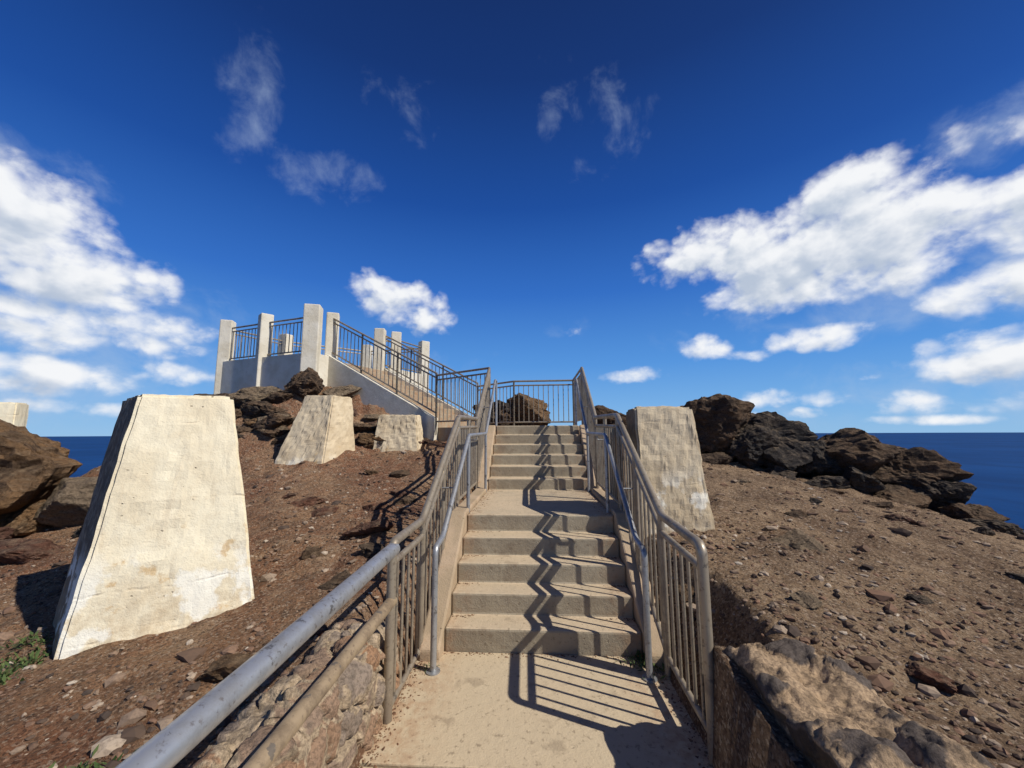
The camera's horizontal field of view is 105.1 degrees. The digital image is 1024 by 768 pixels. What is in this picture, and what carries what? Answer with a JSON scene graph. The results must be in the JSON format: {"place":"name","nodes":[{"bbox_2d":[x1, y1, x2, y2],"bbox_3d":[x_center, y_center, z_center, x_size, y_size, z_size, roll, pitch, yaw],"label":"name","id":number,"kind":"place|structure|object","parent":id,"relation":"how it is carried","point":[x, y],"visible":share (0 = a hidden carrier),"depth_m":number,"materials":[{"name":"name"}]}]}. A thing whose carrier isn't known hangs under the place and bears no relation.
{"place":"outdoors","nodes":[
{"label":"outdoors","id":0,"kind":"place"},
{"bbox_2d":[438,427,579,441],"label":"landing slab","id":1,"kind":"structure","parent":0,"point":[443,434],"depth_m":8.32,"materials":[{"name":"concrete"}]},
{"bbox_2d":[0,386,1023,767],"bbox_3d":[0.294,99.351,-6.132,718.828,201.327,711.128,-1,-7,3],"label":"ground","id":2,"kind":"structure","parent":0,"point":[748,732],"depth_m":2.86,"materials":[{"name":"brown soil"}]},
{"bbox_2d":[0,526,14,539],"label":"boulder","id":3,"kind":"object","parent":2,"relation":"on","point":[6,532],"visible":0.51,"depth_m":4.83,"materials":[{"name":"stone"}]},
{"bbox_2d":[0,508,24,524],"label":"boulder","id":4,"kind":"object","parent":2,"relation":"on","point":[3,517],"visible":0.12,"depth_m":5.02,"materials":[{"name":"stone"}]},
{"bbox_2d":[0,402,28,426],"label":"concrete block","id":5,"kind":"structure","parent":2,"relation":"on","point":[15,413],"depth_m":7.35,"materials":[{"name":"beige concrete"}]},
{"bbox_2d":[0,660,40,685],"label":"weed plant","id":6,"kind":"object","parent":2,"relation":"on","point":[3,677],"visible":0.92,"depth_m":2.37,"materials":[{"name":"green plant"}]},
{"bbox_2d":[0,499,49,536],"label":"boulder","id":7,"kind":"object","parent":2,"relation":"on","point":[24,522],"visible":0.36,"depth_m":5.03,"materials":[{"name":"brown stone"}]},
{"bbox_2d":[0,646,51,673],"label":"weed plant","id":8,"kind":"object","parent":2,"relation":"on","point":[31,656],"visible":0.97,"depth_m":2.53,"materials":[{"name":"green plant"}]},
{"bbox_2d":[0,625,53,650],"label":"weed plant","id":9,"kind":"object","parent":2,"relation":"on","point":[40,640],"visible":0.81,"depth_m":2.72,"materials":[{"name":"green plant"}]},
{"bbox_2d":[0,538,66,563],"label":"boulder","id":10,"kind":"object","parent":2,"relation":"on","point":[18,551],"visible":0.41,"depth_m":4.23,"materials":[{"name":"brown stone"}]},
{"bbox_2d":[0,419,82,514],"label":"boulder","id":11,"kind":"object","parent":2,"relation":"on","point":[34,468],"visible":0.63,"depth_m":5.12,"materials":[{"name":"brown stone"}]},
{"bbox_2d":[34,477,97,527],"bbox_3d":[-5.810,1.627,5.278,0.902,0.696,0.690,-3,-8,21],"label":"boulder","id":12,"kind":"object","parent":2,"relation":"on","point":[67,502],"visible":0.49,"depth_m":5.07,"materials":[{"name":"brown stone"}]},
{"bbox_2d":[72,525,82,537],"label":"boulder","id":13,"kind":"object","parent":2,"relation":"on","point":[77,532],"visible":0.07,"depth_m":4.75,"materials":[{"name":"stone"}]},
{"bbox_2d":[48,744,139,767],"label":"weed plant","id":14,"kind":"object","parent":2,"relation":"on","point":[96,764],"visible":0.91,"depth_m":1.67,"materials":[{"name":"green plant"}]},
{"bbox_2d":[52,394,254,659],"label":"concrete block","id":15,"kind":"structure","parent":2,"relation":"on","point":[162,545],"depth_m":2.92,"materials":[{"name":"beige concrete"}]},
{"bbox_2d":[194,393,214,395],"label":"boulder","id":16,"kind":"object","parent":2,"relation":"on","point":[204,394],"visible":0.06,"depth_m":8.48,"materials":[{"name":"stone"}]},
{"bbox_2d":[212,393,230,395],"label":"boulder","id":17,"kind":"object","parent":2,"relation":"on","point":[220,394],"visible":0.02,"depth_m":8.42,"materials":[{"name":"stone"}]},
{"bbox_2d":[194,653,251,682],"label":"loose rock","id":18,"kind":"object","parent":2,"relation":"on","point":[220,669],"visible":0.55,"depth_m":2.17,"materials":[{"name":"brown stone"}]},
{"bbox_2d":[235,409,242,417],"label":"knoll rock","id":19,"kind":"object","parent":2,"relation":"on","point":[238,412],"visible":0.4,"depth_m":8.01,"materials":[{"name":"stone"}]},
{"bbox_2d":[234,401,245,408],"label":"knoll rock","id":20,"kind":"object","parent":2,"relation":"on","point":[237,405],"visible":0.23,"depth_m":8.28,"materials":[{"name":"stone"}]},
{"bbox_2d":[236,426,253,433],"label":"knoll rock","id":21,"kind":"object","parent":2,"relation":"on","point":[241,429],"visible":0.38,"depth_m":7.67,"materials":[{"name":"stone"}]},
{"bbox_2d":[243,421,255,425],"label":"knoll rock","id":22,"kind":"object","parent":2,"relation":"on","point":[249,423],"visible":0.58,"depth_m":7.82,"materials":[{"name":"stone"}]},
{"bbox_2d":[222,386,281,402],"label":"boulder","id":23,"kind":"object","parent":2,"relation":"on","point":[254,393],"visible":0.48,"depth_m":8.39,"materials":[{"name":"stone"}]},
{"bbox_2d":[241,405,265,417],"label":"knoll rock","id":24,"kind":"object","parent":2,"relation":"on","point":[253,411],"visible":0.46,"depth_m":8.03,"materials":[{"name":"brown stone"}]},
{"bbox_2d":[240,400,273,407],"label":"knoll rock","id":25,"kind":"object","parent":2,"relation":"on","point":[253,403],"visible":0.23,"depth_m":8.11,"materials":[{"name":"stone"}]},
{"bbox_2d":[250,413,293,428],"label":"knoll rock","id":26,"kind":"object","parent":2,"relation":"on","point":[274,420],"visible":0.93,"depth_m":7.60,"materials":[{"name":"stone"}]},
{"bbox_2d":[258,426,287,434],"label":"knoll rock","id":27,"kind":"object","parent":2,"relation":"on","point":[281,427],"visible":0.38,"depth_m":7.61,"materials":[{"name":"stone"}]},
{"bbox_2d":[257,428,289,437],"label":"knoll rock","id":28,"kind":"object","parent":2,"relation":"on","point":[275,432],"visible":0.58,"depth_m":7.51,"materials":[{"name":"brown stone"}]},
{"bbox_2d":[257,413,289,420],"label":"knoll rock","id":29,"kind":"object","parent":2,"relation":"on","point":[260,418],"visible":0.12,"depth_m":7.89,"materials":[{"name":"stone"}]},
{"bbox_2d":[258,404,291,416],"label":"knoll rock","id":30,"kind":"object","parent":2,"relation":"on","point":[268,409],"visible":0.59,"depth_m":7.97,"materials":[{"name":"brown stone"}]},
{"bbox_2d":[260,392,293,403],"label":"knoll rock","id":31,"kind":"object","parent":2,"relation":"on","point":[277,397],"visible":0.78,"depth_m":8.37,"materials":[{"name":"brown stone"}]},
{"bbox_2d":[271,437,285,443],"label":"knoll rock","id":32,"kind":"object","parent":2,"relation":"on","point":[278,441],"visible":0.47,"depth_m":7.41,"materials":[{"name":"stone"}]},
{"bbox_2d":[281,492,295,498],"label":"loose rock","id":33,"kind":"object","parent":2,"relation":"on","point":[289,495],"visible":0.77,"depth_m":5.42,"materials":[{"name":"stone"}]},
{"bbox_2d":[190,618,400,767],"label":"rubble stone wall","id":34,"kind":"structure","parent":2,"relation":"on","point":[339,725],"depth_m":1.75,"materials":[{"name":"beige stone"}]},
{"bbox_2d":[284,367,324,397],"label":"boulder","id":35,"kind":"object","parent":2,"relation":"on","point":[307,381],"visible":0.84,"depth_m":8.58,"materials":[{"name":"brown stone"}]},
{"bbox_2d":[291,496,327,506],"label":"loose rock","id":36,"kind":"object","parent":2,"relation":"on","point":[309,501],"visible":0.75,"depth_m":5.06,"materials":[{"name":"brown stone"}]},
{"bbox_2d":[302,546,326,559],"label":"loose rock","id":37,"kind":"object","parent":2,"relation":"on","point":[310,551],"visible":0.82,"depth_m":3.68,"materials":[{"name":"brown stone"}]},
{"bbox_2d":[275,395,354,464],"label":"concrete block","id":38,"kind":"structure","parent":2,"relation":"on","point":[321,431],"depth_m":7.14,"materials":[{"name":"beige concrete"}]},
{"bbox_2d":[311,624,327,636],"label":"loose rock","id":39,"kind":"object","parent":2,"relation":"on","point":[321,630],"visible":0.19,"depth_m":2.53,"materials":[{"name":"stone"}]},
{"bbox_2d":[214,304,429,393],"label":"lookout platform","id":40,"kind":"structure","parent":2,"relation":"on","point":[280,370],"depth_m":9.90,"materials":[{"name":"concrete"}]},
{"bbox_2d":[311,506,338,516],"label":"loose rock","id":41,"kind":"object","parent":2,"relation":"on","point":[321,511],"visible":0.79,"depth_m":4.78,"materials":[{"name":"brown stone"}]},
{"bbox_2d":[317,570,351,589],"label":"loose rock","id":42,"kind":"object","parent":2,"relation":"on","point":[335,581],"visible":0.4,"depth_m":3.09,"materials":[{"name":"brown stone"}]},
{"bbox_2d":[322,385,361,396],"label":"boulder","id":43,"kind":"object","parent":2,"relation":"on","point":[347,391],"visible":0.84,"depth_m":8.89,"materials":[{"name":"brown stone"}]},
{"bbox_2d":[353,408,358,416],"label":"knoll rock","id":44,"kind":"object","parent":2,"relation":"on","point":[355,413],"visible":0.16,"depth_m":8.44,"materials":[{"name":"stone"}]},
{"bbox_2d":[353,423,375,432],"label":"knoll rock","id":45,"kind":"object","parent":2,"relation":"on","point":[360,427],"visible":0.53,"depth_m":7.96,"materials":[{"name":"stone"}]},
{"bbox_2d":[361,443,373,447],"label":"knoll rock","id":46,"kind":"object","parent":2,"relation":"on","point":[369,445],"visible":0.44,"depth_m":7.69,"materials":[{"name":"stone"}]},
{"bbox_2d":[342,519,394,536],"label":"loose rock","id":47,"kind":"object","parent":2,"relation":"on","point":[371,527],"visible":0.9,"depth_m":4.02,"materials":[{"name":"brown stone"}]},
{"bbox_2d":[357,433,382,443],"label":"knoll rock","id":48,"kind":"object","parent":2,"relation":"on","point":[366,438],"visible":0.58,"depth_m":7.69,"materials":[{"name":"brown stone"}]},
{"bbox_2d":[363,414,379,420],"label":"knoll rock","id":49,"kind":"object","parent":2,"relation":"on","point":[374,417],"visible":0.87,"depth_m":8.34,"materials":[{"name":"stone"}]},
{"bbox_2d":[364,470,378,474],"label":"loose rock","id":50,"kind":"object","parent":2,"relation":"on","point":[370,472],"visible":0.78,"depth_m":6.40,"materials":[{"name":"stone"}]},
{"bbox_2d":[359,542,385,557],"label":"loose rock","id":51,"kind":"object","parent":2,"relation":"on","point":[369,550],"visible":0.83,"depth_m":3.56,"materials":[{"name":"brown stone"}]},
{"bbox_2d":[369,421,376,430],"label":"knoll rock","id":52,"kind":"object","parent":2,"relation":"on","point":[370,423],"visible":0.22,"depth_m":8.20,"materials":[{"name":"stone"}]},
{"bbox_2d":[362,502,386,511],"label":"loose rock","id":53,"kind":"object","parent":2,"relation":"on","point":[373,507],"visible":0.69,"depth_m":4.88,"materials":[{"name":"stone"}]},
{"bbox_2d":[373,414,422,451],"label":"concrete block","id":54,"kind":"structure","parent":2,"relation":"on","point":[399,432],"depth_m":7.75,"materials":[{"name":"beige concrete"}]},
{"bbox_2d":[389,490,406,496],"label":"loose rock","id":55,"kind":"object","parent":2,"relation":"on","point":[398,493],"visible":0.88,"depth_m":5.37,"materials":[{"name":"stone"}]},
{"bbox_2d":[388,470,409,477],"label":"loose rock","id":56,"kind":"object","parent":2,"relation":"on","point":[398,473],"visible":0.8,"depth_m":6.18,"materials":[{"name":"stone"}]},
{"bbox_2d":[327,355,474,440],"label":"platform stairs","id":57,"kind":"structure","parent":2,"relation":"on","point":[373,391],"depth_m":9.27,"materials":[{"name":"concrete"}]},
{"bbox_2d":[394,496,416,504],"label":"loose rock","id":58,"kind":"object","parent":2,"relation":"on","point":[403,500],"visible":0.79,"depth_m":5.10,"materials":[{"name":"stone"}]},
{"bbox_2d":[399,507,420,513],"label":"loose rock","id":59,"kind":"object","parent":2,"relation":"on","point":[403,510],"visible":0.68,"depth_m":4.68,"materials":[{"name":"stone"}]},
{"bbox_2d":[332,318,583,433],"bbox_3d":[-1.347,-0.313,9.243,6.431,2.969,2.231,-4,-8,25],"label":"landing railing","id":60,"kind":"object","parent":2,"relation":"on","point":[454,372],"visible":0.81,"depth_m":9.12,"materials":[{"name":"grey metal"}]},
{"bbox_2d":[472,400,511,424],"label":"boulder","id":61,"kind":"object","parent":2,"relation":"on","point":[499,405],"visible":0.19,"depth_m":10.79,"materials":[{"name":"brown stone"}]},
{"bbox_2d":[497,409,518,425],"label":"boulder","id":62,"kind":"object","parent":2,"relation":"on","point":[500,413],"visible":0.2,"depth_m":10.58,"materials":[{"name":"brown stone"}]},
{"bbox_2d":[507,393,550,425],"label":"boulder","id":63,"kind":"object","parent":2,"relation":"on","point":[519,413],"visible":0.53,"depth_m":10.54,"materials":[{"name":"brown stone"}]},
{"bbox_2d":[418,425,663,668],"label":"concrete stairs","id":64,"kind":"structure","parent":2,"relation":"on","point":[540,575],"depth_m":3.52,"materials":[{"name":"beige concrete"}]},
{"bbox_2d":[382,368,490,724],"bbox_3d":[-0.582,0.852,4.911,0.055,2.946,5.026,-1,-7,3],"label":"guard railing","id":65,"kind":"object","parent":64,"relation":"attached to","point":[454,445],"visible":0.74,"depth_m":2.99,"materials":[{"name":"metal"}]},
{"bbox_2d":[115,543,399,767],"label":"pipe railing","id":66,"kind":"object","parent":65,"relation":"attached to","point":[172,744],"visible":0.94,"depth_m":1.25,"materials":[{"name":"grey metal"}]},
{"bbox_2d":[426,379,496,675],"bbox_3d":[-0.470,0.982,5.080,0.190,2.690,4.492,-1,-7,3],"label":"stair handrail","id":67,"kind":"object","parent":64,"relation":"attached to","point":[433,670],"visible":0.91,"depth_m":3.27,"materials":[{"name":"grey metal"}]},
{"bbox_2d":[574,378,656,682],"bbox_3d":[1.102,0.963,4.988,0.190,2.690,4.492,-1,-7,3],"label":"stair handrail","id":68,"kind":"object","parent":64,"relation":"attached to","point":[647,676],"visible":0.92,"depth_m":3.17,"materials":[{"name":"grey metal"}]},
{"bbox_2d":[580,367,713,764],"bbox_3d":[1.167,0.816,4.688,0.055,2.946,5.186,-1,-7,3],"label":"guard railing","id":69,"kind":"object","parent":64,"relation":"attached to","point":[639,480],"visible":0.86,"depth_m":2.69,"materials":[{"name":"metal"}]},
{"bbox_2d":[594,405,626,434],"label":"boulder","id":70,"kind":"object","parent":2,"relation":"on","point":[600,409],"visible":0.17,"depth_m":9.50,"materials":[{"name":"brown stone"}]},
{"bbox_2d":[626,406,714,538],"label":"concrete block","id":71,"kind":"structure","parent":2,"relation":"on","point":[665,441],"depth_m":3.83,"materials":[{"name":"beige concrete"}]},
{"bbox_2d":[678,584,694,601],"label":"loose rock","id":72,"kind":"object","parent":2,"relation":"on","point":[686,591],"visible":0.36,"depth_m":2.97,"materials":[{"name":"stone"}]},
{"bbox_2d":[679,393,754,460],"bbox_3d":[3.742,0.922,7.713,1.798,1.458,1.288,-3,-18,36],"label":"boulder","id":73,"kind":"object","parent":2,"relation":"on","point":[721,420],"visible":0.48,"depth_m":7.20,"materials":[{"name":"brown stone"}]},
{"bbox_2d":[701,452,733,464],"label":"boulder","id":74,"kind":"object","parent":2,"relation":"on","point":[719,458],"visible":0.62,"depth_m":6.84,"materials":[{"name":"brown stone"}]},
{"bbox_2d":[738,479,751,482],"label":"loose rock","id":75,"kind":"object","parent":2,"relation":"on","point":[742,481],"visible":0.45,"depth_m":5.61,"materials":[{"name":"stone"}]},
{"bbox_2d":[729,424,779,468],"bbox_3d":[4.345,1.155,7.073,0.836,0.787,0.653,-7,4,-26],"label":"boulder","id":76,"kind":"object","parent":2,"relation":"on","point":[749,446],"visible":0.94,"depth_m":6.90,"materials":[{"name":"grey stone"}]},
{"bbox_2d":[732,411,824,470],"bbox_3d":[4.595,1.058,7.462,2.146,1.102,1.218,-2,-11,37],"label":"boulder","id":77,"kind":"object","parent":2,"relation":"on","point":[793,450],"visible":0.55,"depth_m":6.93,"materials":[{"name":"grey stone"}]},
{"bbox_2d":[763,465,796,480],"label":"boulder","id":78,"kind":"object","parent":2,"relation":"on","point":[782,471],"visible":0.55,"depth_m":6.64,"materials":[{"name":"grey stone"}]},
{"bbox_2d":[784,509,807,517],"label":"loose rock","id":79,"kind":"object","parent":2,"relation":"on","point":[798,513],"visible":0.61,"depth_m":4.38,"materials":[{"name":"stone"}]},
{"bbox_2d":[769,528,827,552],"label":"loose rock","id":80,"kind":"object","parent":2,"relation":"on","point":[796,539],"visible":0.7,"depth_m":3.49,"materials":[{"name":"brown stone"}]},
{"bbox_2d":[789,590,821,608],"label":"loose rock","id":81,"kind":"object","parent":2,"relation":"on","point":[806,600],"visible":0.93,"depth_m":2.52,"materials":[{"name":"grey stone"}]},
{"bbox_2d":[808,498,822,504],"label":"loose rock","id":82,"kind":"object","parent":2,"relation":"on","point":[815,500],"visible":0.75,"depth_m":5.02,"materials":[{"name":"stone"}]},
{"bbox_2d":[794,440,843,478],"bbox_3d":[5.482,1.416,7.148,1.056,0.818,1.002,1,-9,0],"label":"boulder","id":83,"kind":"object","parent":2,"relation":"on","point":[823,464],"visible":0.38,"depth_m":6.76,"materials":[{"name":"grey stone"}]},
{"bbox_2d":[816,428,901,475],"bbox_3d":[5.954,1.268,7.149,1.700,0.896,1.594,-11,-13,24],"label":"boulder","id":84,"kind":"object","parent":83,"relation":"on","point":[861,450],"visible":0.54,"depth_m":6.57,"materials":[{"name":"brown stone"}]},
{"bbox_2d":[803,475,855,489],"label":"boulder","id":85,"kind":"object","parent":2,"relation":"on","point":[835,482],"visible":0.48,"depth_m":6.30,"materials":[{"name":"stone"}]},
{"bbox_2d":[824,489,843,494],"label":"loose rock","id":86,"kind":"object","parent":2,"relation":"on","point":[834,491],"visible":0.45,"depth_m":5.99,"materials":[{"name":"stone"}]},
{"bbox_2d":[724,638,994,767],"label":"rubble stone wall","id":87,"kind":"structure","parent":2,"relation":"on","point":[826,711],"depth_m":1.50,"materials":[{"name":"beige stone"}]},
{"bbox_2d":[838,465,886,493],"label":"boulder","id":88,"kind":"object","parent":2,"relation":"on","point":[861,481],"visible":0.7,"depth_m":6.29,"materials":[{"name":"grey stone"}]},
{"bbox_2d":[863,502,893,508],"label":"loose rock","id":89,"kind":"object","parent":2,"relation":"on","point":[889,505],"visible":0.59,"depth_m":5.37,"materials":[{"name":"stone"}]},
{"bbox_2d":[883,513,918,524],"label":"loose rock","id":90,"kind":"object","parent":2,"relation":"on","point":[897,517],"visible":0.8,"depth_m":4.60,"materials":[{"name":"brown stone"}]},
{"bbox_2d":[871,484,931,508],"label":"boulder","id":91,"kind":"object","parent":2,"relation":"on","point":[901,495],"visible":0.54,"depth_m":6.13,"materials":[{"name":"stone"}]},
{"bbox_2d":[903,594,933,604],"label":"loose rock","id":92,"kind":"object","parent":2,"relation":"on","point":[921,599],"visible":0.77,"depth_m":2.79,"materials":[{"name":"grey stone"}]},
{"bbox_2d":[865,446,973,486],"bbox_3d":[6.685,1.482,6.797,1.691,0.912,1.280,6,3,37],"label":"boulder","id":93,"kind":"object","parent":2,"relation":"on","point":[917,466],"visible":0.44,"depth_m":6.42,"materials":[{"name":"brown stone"}]},
{"bbox_2d":[905,661,957,693],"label":"loose rock","id":94,"kind":"object","parent":2,"relation":"on","point":[930,677],"visible":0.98,"depth_m":1.94,"materials":[{"name":"brown stone"}]},
{"bbox_2d":[899,479,976,513],"bbox_3d":[6.871,1.804,6.352,1.072,0.639,0.864,10,-20,-11],"label":"boulder","id":95,"kind":"object","parent":2,"relation":"on","point":[941,493],"visible":0.5,"depth_m":6.17,"materials":[{"name":"grey stone"}]},
{"bbox_2d":[938,503,1009,520],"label":"boulder","id":96,"kind":"object","parent":2,"relation":"on","point":[962,510],"visible":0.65,"depth_m":5.80,"materials":[{"name":"brown stone"}]},
{"bbox_2d":[969,526,995,535],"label":"loose rock","id":97,"kind":"object","parent":2,"relation":"on","point":[983,530],"visible":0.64,"depth_m":4.65,"materials":[{"name":"stone"}]},
{"bbox_2d":[959,518,1023,535],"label":"boulder","id":98,"kind":"object","parent":2,"relation":"on","point":[1013,529],"visible":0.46,"depth_m":5.19,"materials":[{"name":"stone"}]},
{"bbox_2d":[1004,572,1023,583],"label":"loose rock","id":99,"kind":"object","parent":2,"relation":"on","point":[1019,577],"visible":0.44,"depth_m":3.24,"materials":[{"name":"stone"}]},
{"bbox_2d":[0,0,1023,436],"label":"sky","id":100,"kind":"structure","parent":0,"point":[810,212],"materials":[{"name":"blue"}]},
{"bbox_2d":[46,432,1023,531],"bbox_3d":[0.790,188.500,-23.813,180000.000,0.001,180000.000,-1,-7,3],"label":"ocean","id":101,"kind":"structure","parent":0,"point":[993,462],"depth_m":3278.75,"materials":[{"name":"liquid"}]},
{"bbox_2d":[358,651,712,767],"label":"concrete path","id":102,"kind":"structure","parent":0,"point":[476,710],"depth_m":2.29,"materials":[{"name":"beige concrete"}]},
{"bbox_2d":[418,663,439,671],"bbox_3d":[-0.595,1.993,2.774,0.175,0.026,0.144,1,-7,-10],"label":"weed plant","id":103,"kind":"object","parent":102,"relation":"on","point":[426,666],"visible":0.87,"depth_m":2.77,"materials":[{"name":"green plant"}]},
{"bbox_2d":[356,490,711,767],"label":"leaf litter","id":104,"kind":"object","parent":102,"relation":"on","point":[404,705],"visible":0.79,"depth_m":2.49,"materials":[{"name":"brown plant"}]},
{"bbox_2d":[616,649,665,678],"bbox_3d":[0.968,1.982,2.851,0.422,0.054,0.395,6,-10,-43],"label":"weed plant","id":105,"kind":"object","parent":102,"relation":"on","point":[642,663],"visible":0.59,"depth_m":2.79,"materials":[{"name":"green plant"}]}
]}

